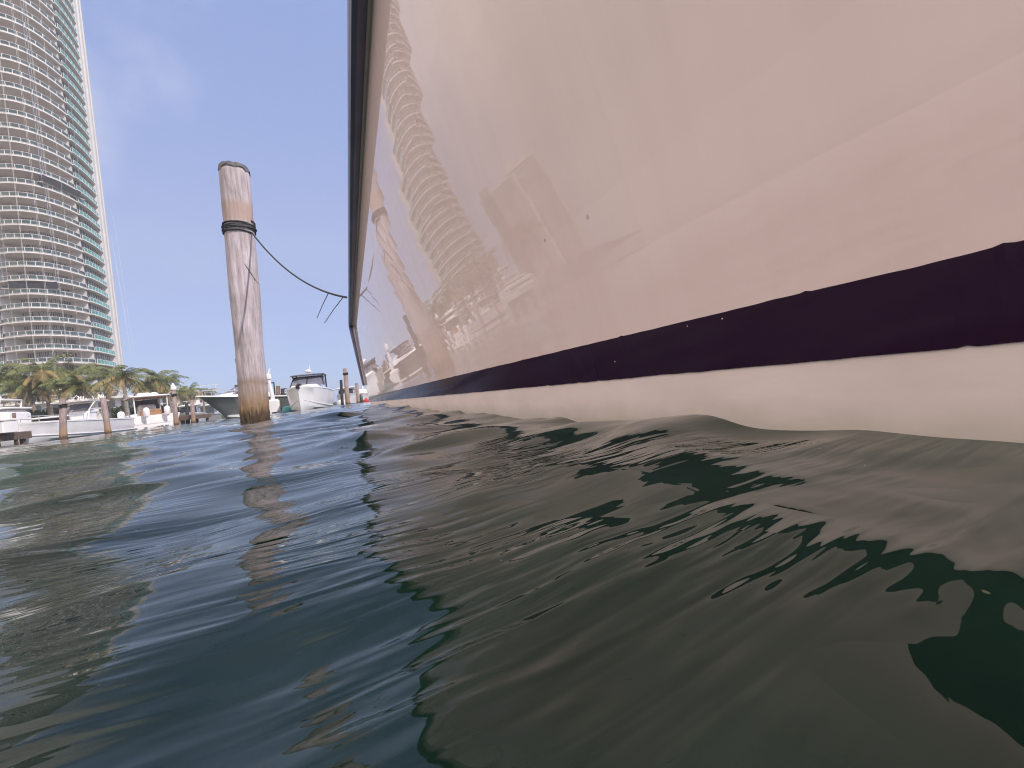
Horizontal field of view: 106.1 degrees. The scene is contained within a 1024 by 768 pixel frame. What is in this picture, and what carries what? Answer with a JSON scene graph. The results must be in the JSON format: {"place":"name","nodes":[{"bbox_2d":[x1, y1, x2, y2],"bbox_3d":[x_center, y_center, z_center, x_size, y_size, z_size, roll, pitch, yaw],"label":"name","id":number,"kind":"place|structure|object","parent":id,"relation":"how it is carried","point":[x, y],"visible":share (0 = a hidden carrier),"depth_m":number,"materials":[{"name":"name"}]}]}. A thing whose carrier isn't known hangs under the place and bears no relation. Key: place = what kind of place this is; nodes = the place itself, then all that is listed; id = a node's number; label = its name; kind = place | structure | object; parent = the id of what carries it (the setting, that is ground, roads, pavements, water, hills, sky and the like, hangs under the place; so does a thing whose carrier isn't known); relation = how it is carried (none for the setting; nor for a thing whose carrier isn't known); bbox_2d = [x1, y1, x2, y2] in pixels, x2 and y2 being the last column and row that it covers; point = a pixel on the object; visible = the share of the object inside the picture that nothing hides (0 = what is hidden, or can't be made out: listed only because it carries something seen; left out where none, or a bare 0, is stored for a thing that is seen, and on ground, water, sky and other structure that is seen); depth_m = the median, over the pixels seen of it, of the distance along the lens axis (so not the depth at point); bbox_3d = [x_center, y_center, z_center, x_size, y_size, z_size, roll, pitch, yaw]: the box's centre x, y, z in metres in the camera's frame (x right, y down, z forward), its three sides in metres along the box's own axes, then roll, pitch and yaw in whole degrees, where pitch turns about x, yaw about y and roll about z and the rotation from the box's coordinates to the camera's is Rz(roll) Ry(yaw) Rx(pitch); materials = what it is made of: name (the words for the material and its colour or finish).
{"place":"outdoors","nodes":[
{"label":"outdoors","id":0,"kind":"place"},
{"bbox_2d":[80,0,365,412],"label":"sky","id":1,"kind":"structure","parent":0,"point":[180,89],"materials":[{"name":"blue"}]},
{"bbox_2d":[0,402,1023,767],"bbox_3d":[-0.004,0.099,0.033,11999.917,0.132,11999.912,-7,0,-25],"label":"water","id":2,"kind":"structure","parent":0,"point":[366,584],"depth_m":0.19,"materials":[{"name":"blue liquid"}]},
{"bbox_2d":[12,413,18,444],"bbox_3d":[-24.489,2.624,19.000,0.221,2.389,0.136,-7,0,-4],"label":"dock pile","id":3,"kind":"object","parent":2,"relation":"in","point":[16,442],"visible":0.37,"depth_m":18.97,"materials":[{"name":"wood"}]},
{"bbox_2d":[0,396,31,445],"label":"cabin cruiser","id":4,"kind":"object","parent":2,"relation":"on","point":[7,412],"visible":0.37,"depth_m":28.09,"materials":[{"name":"paint"}]},
{"bbox_2d":[0,431,31,446],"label":"plank dock","id":5,"kind":"object","parent":2,"relation":"in","point":[22,436],"visible":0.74,"depth_m":19.03,"materials":[{"name":"brown wood"}]},
{"bbox_2d":[0,418,18,432],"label":"dock box","id":6,"kind":"object","parent":5,"relation":"on","point":[8,425],"visible":0.98,"depth_m":18.13,"materials":[{"name":"white plastic"}]},
{"bbox_2d":[31,415,69,421],"bbox_3d":[-40.102,4.081,33.602,2.538,2.492,7.000,-7,0,-42],"label":"runabout","id":7,"kind":"object","parent":2,"relation":"on","point":[51,418],"visible":0.05,"depth_m":33.04,"materials":[{"name":"paint"}]},
{"bbox_2d":[58,398,67,439],"bbox_3d":[-21.567,2.086,18.508,0.530,2.766,0.320,-7,0,5],"label":"dock pile","id":8,"kind":"object","parent":2,"relation":"in","point":[62,407],"visible":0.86,"depth_m":18.42,"materials":[{"name":"brown wood"}]},
{"bbox_2d":[18,395,134,443],"bbox_3d":[-26.996,2.208,23.740,2.538,3.109,9.259,-7,0,-24],"label":"console boat","id":9,"kind":"object","parent":2,"relation":"on","point":[85,420],"visible":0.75,"depth_m":23.22,"materials":[{"name":"paint"}]},
{"bbox_2d":[100,397,111,433],"bbox_3d":[-21.556,2.085,20.500,0.321,2.765,0.273,-7,0,-25],"label":"dock pile","id":10,"kind":"object","parent":2,"relation":"in","point":[106,419],"visible":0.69,"depth_m":20.41,"materials":[{"name":"wood"}]},
{"bbox_2d":[107,377,191,429],"bbox_3d":[-31.780,2.147,33.436,9.125,4.361,5.021,-7,0,38],"label":"fishing boat","id":11,"kind":"object","parent":2,"relation":"on","point":[148,412],"visible":0.79,"depth_m":31.77,"materials":[{"name":"paint"}]},
{"bbox_2d":[134,421,172,428],"bbox_3d":[-28.184,3.671,29.500,1.100,1.185,3.227,-7,0,22],"label":"floating dock","id":12,"kind":"object","parent":2,"relation":"on","point":[162,424],"visible":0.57,"depth_m":29.70,"materials":[{"name":"paint"}]},
{"bbox_2d":[170,383,178,424],"bbox_3d":[-23.610,1.817,26.997,0.430,3.783,0.336,-7,0,-6],"label":"dock pile","id":13,"kind":"object","parent":2,"relation":"in","point":[173,388],"visible":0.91,"depth_m":26.90,"materials":[{"name":"brown wood"}]},
{"bbox_2d":[185,403,189,423],"bbox_3d":[-28.669,2.997,34.009,0.385,2.638,0.328,-7,0,-25],"label":"dock pile","id":14,"kind":"object","parent":2,"relation":"in","point":[187,410],"visible":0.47,"depth_m":33.90,"materials":[{"name":"black wood"}]},
{"bbox_2d":[177,404,206,423],"bbox_3d":[-35.543,3.540,42.544,2.335,2.487,6.000,-7,0,-32],"label":"open boat","id":15,"kind":"object","parent":2,"relation":"on","point":[182,410],"visible":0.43,"depth_m":41.96,"materials":[{"name":"paint"}]},
{"bbox_2d":[190,400,195,422],"bbox_3d":[-27.351,2.765,33.004,0.455,2.786,0.334,-7,0,-7],"label":"dock pile","id":16,"kind":"object","parent":2,"relation":"in","point":[192,410],"visible":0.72,"depth_m":32.89,"materials":[{"name":"wood"}]},
{"bbox_2d":[179,413,210,423],"bbox_3d":[-28.303,3.513,34.500,1.200,1.525,3.160,-7,0,-18],"label":"plank dock","id":17,"kind":"object","parent":2,"relation":"in","point":[197,416],"visible":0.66,"depth_m":33.62,"materials":[{"name":"brown wood"}]},
{"bbox_2d":[195,382,289,418],"bbox_3d":[-18.668,0.740,26.599,2.746,4.052,5.628,-7,0,21],"label":"express yacht","id":18,"kind":"object","parent":2,"relation":"on","point":[226,405],"visible":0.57,"depth_m":25.33,"materials":[{"name":"white paint"}]},
{"bbox_2d":[218,161,269,421],"bbox_3d":[-4.693,-1.290,6.793,0.629,5.074,0.481,-7,0,1],"label":"mooring pile","id":19,"kind":"object","parent":2,"relation":"in","point":[241,263],"visible":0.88,"depth_m":6.62,"materials":[{"name":"brown wood"}]},
{"bbox_2d":[221,220,346,322],"bbox_3d":[-3.591,-1.810,5.760,3.565,2.378,0.525,-7,0,43],"label":"mooring line","id":20,"kind":"object","parent":19,"relation":"attached to","point":[236,223],"visible":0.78,"depth_m":6.55,"materials":[{"name":"fabric"}]},
{"bbox_2d":[266,368,280,413],"bbox_3d":[-16.188,0.767,26.000,0.750,3.710,0.600,-7,0,-25],"label":"davit post","id":21,"kind":"object","parent":2,"relation":"in","point":[274,405],"visible":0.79,"depth_m":25.87,"materials":[{"name":"white metal"}]},
{"bbox_2d":[276,386,280,394],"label":"dock pile","id":22,"kind":"object","parent":2,"relation":"in","point":[277,390],"visible":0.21,"depth_m":29.88,"materials":[{"name":"wood"}]},
{"bbox_2d":[282,406,293,412],"bbox_3d":[-14.822,1.707,25.500,0.720,0.520,0.702,-7,0,-25],"label":"float drum","id":23,"kind":"object","parent":2,"relation":"on","point":[286,409],"visible":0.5,"depth_m":25.21,"materials":[{"name":"teal plastic"}]},
{"bbox_2d":[283,365,333,410],"bbox_3d":[-13.587,0.410,25.576,2.538,3.502,6.680,-7,0,-19],"label":"express boat","id":24,"kind":"object","parent":2,"relation":"on","point":[306,392],"visible":0.91,"depth_m":24.33,"materials":[{"name":"paint"}]},
{"bbox_2d":[340,380,343,404],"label":"dock pile","id":25,"kind":"object","parent":2,"relation":"in","point":[341,393],"visible":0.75,"depth_m":32.90,"materials":[{"name":"black wood"}]},
{"bbox_2d":[343,368,349,404],"bbox_3d":[-13.288,0.612,30.994,0.508,3.731,0.409,-7,0,-7],"label":"dock pile","id":26,"kind":"object","parent":2,"relation":"in","point":[346,388],"visible":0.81,"depth_m":30.86,"materials":[{"name":"brown wood"}]},
{"bbox_2d":[336,386,360,403],"bbox_3d":[-21.194,1.746,49.922,2.842,2.652,8.000,-7,0,-11],"label":"open boat","id":27,"kind":"object","parent":2,"relation":"on","point":[352,392],"visible":0.38,"depth_m":48.56,"materials":[{"name":"paint"}]},
{"bbox_2d":[355,383,359,402],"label":"dock pile","id":28,"kind":"object","parent":2,"relation":"in","point":[357,393],"visible":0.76,"depth_m":43.85,"materials":[{"name":"wood"}]},
{"bbox_2d":[359,382,368,402],"bbox_3d":[-20.986,-0.695,53.775,2.639,7.450,8.000,-7,0,-19],"label":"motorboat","id":29,"kind":"object","parent":2,"relation":"on","point":[363,393],"visible":0.27,"depth_m":51.26,"materials":[{"name":"paint"}]},
{"bbox_2d":[347,0,1023,442],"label":"moored boat","id":30,"kind":"object","parent":2,"relation":"on","point":[789,214],"visible":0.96,"depth_m":0.53,"materials":[{"name":"beige paint"}]},
{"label":"shore ground","id":31,"kind":"structure","parent":0,"visible":0},
{"bbox_2d":[0,363,36,397],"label":"palm tree","id":32,"kind":"object","parent":31,"relation":"on","point":[3,373],"visible":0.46,"depth_m":40.95,"materials":[{"name":"green plant"}]},
{"bbox_2d":[2,374,45,411],"bbox_3d":[-57.186,2.184,45.703,6.420,7.112,5.806,-7,0,-11],"label":"palm tree","id":33,"kind":"object","parent":31,"relation":"on","point":[32,402],"visible":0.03,"depth_m":44.98,"materials":[{"name":"green plant"}]},
{"bbox_2d":[0,374,56,406],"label":"palm tree","id":34,"kind":"object","parent":31,"relation":"on","point":[13,385],"visible":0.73,"depth_m":39.12,"materials":[{"name":"green plant"}]},
{"bbox_2d":[0,354,81,414],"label":"palm tree","id":35,"kind":"object","parent":31,"relation":"on","point":[43,370],"visible":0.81,"depth_m":40.05,"materials":[{"name":"green plant"}]},
{"bbox_2d":[27,410,54,421],"bbox_3d":[-50.973,3.907,41.047,4.125,2.441,3.257,-7,0,-25],"label":"shrub","id":36,"kind":"object","parent":31,"relation":"on","point":[35,413],"visible":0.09,"depth_m":40.94,"materials":[{"name":"green plant"}]},
{"bbox_2d":[18,374,82,418],"bbox_3d":[-49.623,1.929,41.357,4.758,5.828,5.260,-7,0,16],"label":"palm tree","id":37,"kind":"object","parent":31,"relation":"on","point":[55,388],"visible":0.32,"depth_m":41.12,"materials":[{"name":"green plant"}]},
{"bbox_2d":[34,407,70,420],"bbox_3d":[-50.794,3.711,43.119,3.257,2.807,4.813,-7,0,-10],"label":"shrub","id":38,"kind":"object","parent":31,"relation":"on","point":[56,410],"visible":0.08,"depth_m":42.29,"materials":[{"name":"green plant"}]},
{"bbox_2d":[36,359,107,400],"bbox_3d":[-49.570,1.094,43.714,5.914,7.471,6.403,-7,0,13],"label":"palm tree","id":39,"kind":"object","parent":31,"relation":"on","point":[89,365],"visible":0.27,"depth_m":43.71,"materials":[{"name":"green plant"}]},
{"bbox_2d":[39,374,105,406],"bbox_3d":[-44.146,1.655,38.895,5.097,5.074,4.610,-7,0,37],"label":"palm tree","id":40,"kind":"object","parent":31,"relation":"on","point":[77,385],"visible":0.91,"depth_m":39.13,"materials":[{"name":"green plant"}]},
{"bbox_2d":[70,365,143,417],"bbox_3d":[-44.935,0.991,43.019,5.768,6.577,5.328,-7,0,-40],"label":"palm tree","id":41,"kind":"object","parent":31,"relation":"on","point":[102,388],"visible":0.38,"depth_m":42.60,"materials":[{"name":"green plant"}]},
{"bbox_2d":[0,0,218,413],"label":"apartment tower","id":42,"kind":"structure","parent":31,"relation":"on","point":[92,282],"depth_m":85.71,"materials":[{"name":"white paint"}]},
{"bbox_2d":[0,341,5,351],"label":"bay window","id":43,"kind":"structure","parent":42,"relation":"in","point":[2,343],"depth_m":81.55,"materials":[{"name":"white glass"}]},
{"bbox_2d":[0,354,6,364],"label":"bay window","id":44,"kind":"structure","parent":42,"relation":"in","point":[2,357],"depth_m":81.57,"materials":[{"name":"white glass"}]},
{"bbox_2d":[0,219,17,362],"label":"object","id":45,"kind":"object","parent":42,"relation":"hanging from","point":[8,287],"depth_m":79.65,"materials":[{"name":"white paint"}]},
{"bbox_2d":[0,67,35,362],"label":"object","id":46,"kind":"object","parent":42,"relation":"hanging from","point":[18,218],"visible":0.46,"depth_m":80.29,"materials":[{"name":"white paint"}]},
{"bbox_2d":[0,62,40,398],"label":"facade rope","id":47,"kind":"object","parent":42,"relation":"hanging from","point":[18,213],"visible":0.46,"depth_m":80.33,"materials":[{"name":"white paint"}]},
{"bbox_2d":[0,2,60,289],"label":"work platform","id":48,"kind":"structure","parent":42,"relation":"hanging from","point":[33,285],"depth_m":81.70,"materials":[{"name":"grey metal"}]},
{"bbox_2d":[10,0,53,362],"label":"facade rope","id":49,"kind":"object","parent":42,"relation":"hanging from","point":[31,177],"visible":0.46,"depth_m":81.77,"materials":[{"name":"white paint"}]},
{"bbox_2d":[25,406,40,410],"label":"podium window","id":50,"kind":"structure","parent":42,"relation":"in","point":[37,407],"depth_m":73.79,"materials":[{"name":"grey glass"}]},
{"bbox_2d":[26,5,68,358],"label":"facade rope","id":51,"kind":"object","parent":42,"relation":"hanging from","point":[48,189],"visible":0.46,"depth_m":83.73,"materials":[{"name":"white paint"}]},
{"bbox_2d":[25,3,72,398],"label":"facade rope","id":52,"kind":"object","parent":42,"relation":"hanging from","point":[45,172],"visible":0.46,"depth_m":83.60,"materials":[{"name":"white paint"}]},
{"bbox_2d":[20,0,84,200],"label":"work platform","id":53,"kind":"structure","parent":42,"relation":"hanging from","point":[46,180],"depth_m":85.93,"materials":[{"name":"grey metal"}]},
{"bbox_2d":[39,1,82,363],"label":"facade rope","id":54,"kind":"object","parent":42,"relation":"hanging from","point":[60,178],"visible":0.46,"depth_m":86.04,"materials":[{"name":"white paint"}]},
{"bbox_2d":[69,143,82,155],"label":"bay window","id":55,"kind":"structure","parent":42,"relation":"in","point":[71,146],"depth_m":91.44,"materials":[{"name":"white glass"}]},
{"bbox_2d":[70,155,84,168],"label":"bay window","id":56,"kind":"structure","parent":42,"relation":"in","point":[72,158],"depth_m":91.39,"materials":[{"name":"white glass"}]},
{"bbox_2d":[72,168,87,181],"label":"bay window","id":57,"kind":"structure","parent":42,"relation":"in","point":[73,170],"depth_m":91.92,"materials":[{"name":"white glass"}]},
{"bbox_2d":[73,180,87,192],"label":"bay window","id":58,"kind":"structure","parent":42,"relation":"in","point":[75,183],"depth_m":91.40,"materials":[{"name":"white glass"}]},
{"bbox_2d":[76,204,93,218],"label":"bay window","id":59,"kind":"structure","parent":42,"relation":"in","point":[78,207],"depth_m":92.15,"materials":[{"name":"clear glass"}]},
{"bbox_2d":[78,217,94,230],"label":"bay window","id":60,"kind":"structure","parent":42,"relation":"in","point":[80,220],"depth_m":92.31,"materials":[{"name":"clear glass"}]},
{"bbox_2d":[79,229,96,242],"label":"bay window","id":61,"kind":"structure","parent":42,"relation":"in","point":[81,232],"depth_m":92.27,"materials":[{"name":"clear glass"}]},
{"bbox_2d":[80,241,97,253],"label":"bay window","id":62,"kind":"structure","parent":42,"relation":"in","point":[83,245],"depth_m":92.31,"materials":[{"name":"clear glass"}]},
{"bbox_2d":[82,254,99,266],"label":"bay window","id":63,"kind":"structure","parent":42,"relation":"in","point":[84,257],"depth_m":92.37,"materials":[{"name":"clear glass"}]},
{"bbox_2d":[83,266,100,277],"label":"bay window","id":64,"kind":"structure","parent":42,"relation":"in","point":[86,269],"depth_m":92.71,"materials":[{"name":"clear glass"}]},
{"bbox_2d":[85,279,101,289],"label":"bay window","id":65,"kind":"structure","parent":42,"relation":"in","point":[87,282],"depth_m":92.50,"materials":[{"name":"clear glass"}]},
{"bbox_2d":[86,291,103,301],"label":"bay window","id":66,"kind":"structure","parent":42,"relation":"in","point":[89,294],"depth_m":92.71,"materials":[{"name":"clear glass"}]},
{"bbox_2d":[88,303,104,313],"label":"bay window","id":67,"kind":"structure","parent":42,"relation":"in","point":[90,306],"depth_m":92.92,"materials":[{"name":"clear glass"}]},
{"bbox_2d":[89,316,106,325],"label":"bay window","id":68,"kind":"structure","parent":42,"relation":"in","point":[92,319],"depth_m":92.80,"materials":[{"name":"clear glass"}]},
{"bbox_2d":[91,328,107,337],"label":"bay window","id":69,"kind":"structure","parent":42,"relation":"in","point":[93,331],"depth_m":92.98,"materials":[{"name":"grey glass"}]},
{"bbox_2d":[92,340,109,350],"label":"bay window","id":70,"kind":"structure","parent":42,"relation":"in","point":[95,343],"depth_m":92.78,"materials":[{"name":"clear glass"}]},
{"bbox_2d":[94,353,110,362],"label":"bay window","id":71,"kind":"structure","parent":42,"relation":"in","point":[96,356],"depth_m":93.10,"materials":[{"name":"grey glass"}]},
{"bbox_2d":[98,400,114,410],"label":"podium window","id":72,"kind":"structure","parent":42,"relation":"in","point":[113,402],"depth_m":80.92,"materials":[{"name":"grey glass"}]},
{"bbox_2d":[121,399,135,405],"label":"podium window","id":73,"kind":"structure","parent":42,"relation":"in","point":[122,402],"depth_m":82.28,"materials":[{"name":"grey glass"}]},
{"bbox_2d":[181,394,195,403],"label":"podium window","id":74,"kind":"structure","parent":42,"relation":"in","point":[192,394],"depth_m":90.05,"materials":[{"name":"grey glass"}]},
{"bbox_2d":[201,407,213,412],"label":"podium window","id":75,"kind":"structure","parent":42,"relation":"in","point":[207,409],"depth_m":92.64,"materials":[{"name":"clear glass"}]},
{"bbox_2d":[86,366,161,415],"bbox_3d":[-40.467,0.883,40.317,5.768,5.732,5.328,-7,0,14],"label":"palm tree","id":76,"kind":"object","parent":31,"relation":"on","point":[123,378],"visible":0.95,"depth_m":40.03,"materials":[{"name":"green plant"}]},
{"bbox_2d":[111,405,136,417],"bbox_3d":[-50.145,3.808,50.011,5.500,2.441,3.257,-7,0,6],"label":"shrub","id":77,"kind":"object","parent":31,"relation":"on","point":[115,410],"visible":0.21,"depth_m":49.07,"materials":[{"name":"green plant"}]},
{"bbox_2d":[127,375,171,400],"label":"palm tree","id":78,"kind":"object","parent":31,"relation":"on","point":[147,382],"visible":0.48,"depth_m":55.52,"materials":[{"name":"green plant"}]},
{"bbox_2d":[130,369,179,408],"bbox_3d":[-52.138,1.298,56.452,6.076,7.674,6.577,-7,0,-24],"label":"palm tree","id":79,"kind":"object","parent":31,"relation":"on","point":[160,383],"visible":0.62,"depth_m":56.30,"materials":[{"name":"green plant"}]},
{"bbox_2d":[143,384,178,403],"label":"palm tree","id":80,"kind":"object","parent":31,"relation":"on","point":[160,393],"visible":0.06,"depth_m":60.21,"materials":[{"name":"green plant"}]},
{"bbox_2d":[143,373,188,412],"bbox_3d":[-51.994,1.689,58.005,5.881,6.862,5.433,-7,0,-37],"label":"palm tree","id":81,"kind":"object","parent":31,"relation":"on","point":[174,381],"visible":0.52,"depth_m":57.89,"materials":[{"name":"green plant"}]},
{"bbox_2d":[160,386,195,407],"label":"palm tree","id":82,"kind":"object","parent":31,"relation":"on","point":[180,391],"visible":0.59,"depth_m":70.07,"materials":[{"name":"green plant"}]},
{"bbox_2d":[177,382,206,403],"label":"palm tree","id":83,"kind":"object","parent":31,"relation":"on","point":[195,392],"visible":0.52,"depth_m":73.58,"materials":[{"name":"green plant"}]},
{"bbox_2d":[179,413,221,423],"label":"seawall","id":84,"kind":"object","parent":31,"relation":"on","point":[215,416],"visible":0.13,"depth_m":86.26,"materials":[{"name":"concrete"}]},
{"bbox_2d":[188,388,217,412],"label":"palm tree","id":85,"kind":"object","parent":31,"relation":"on","point":[204,393],"visible":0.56,"depth_m":80.07,"materials":[{"name":"green plant"}]}
]}

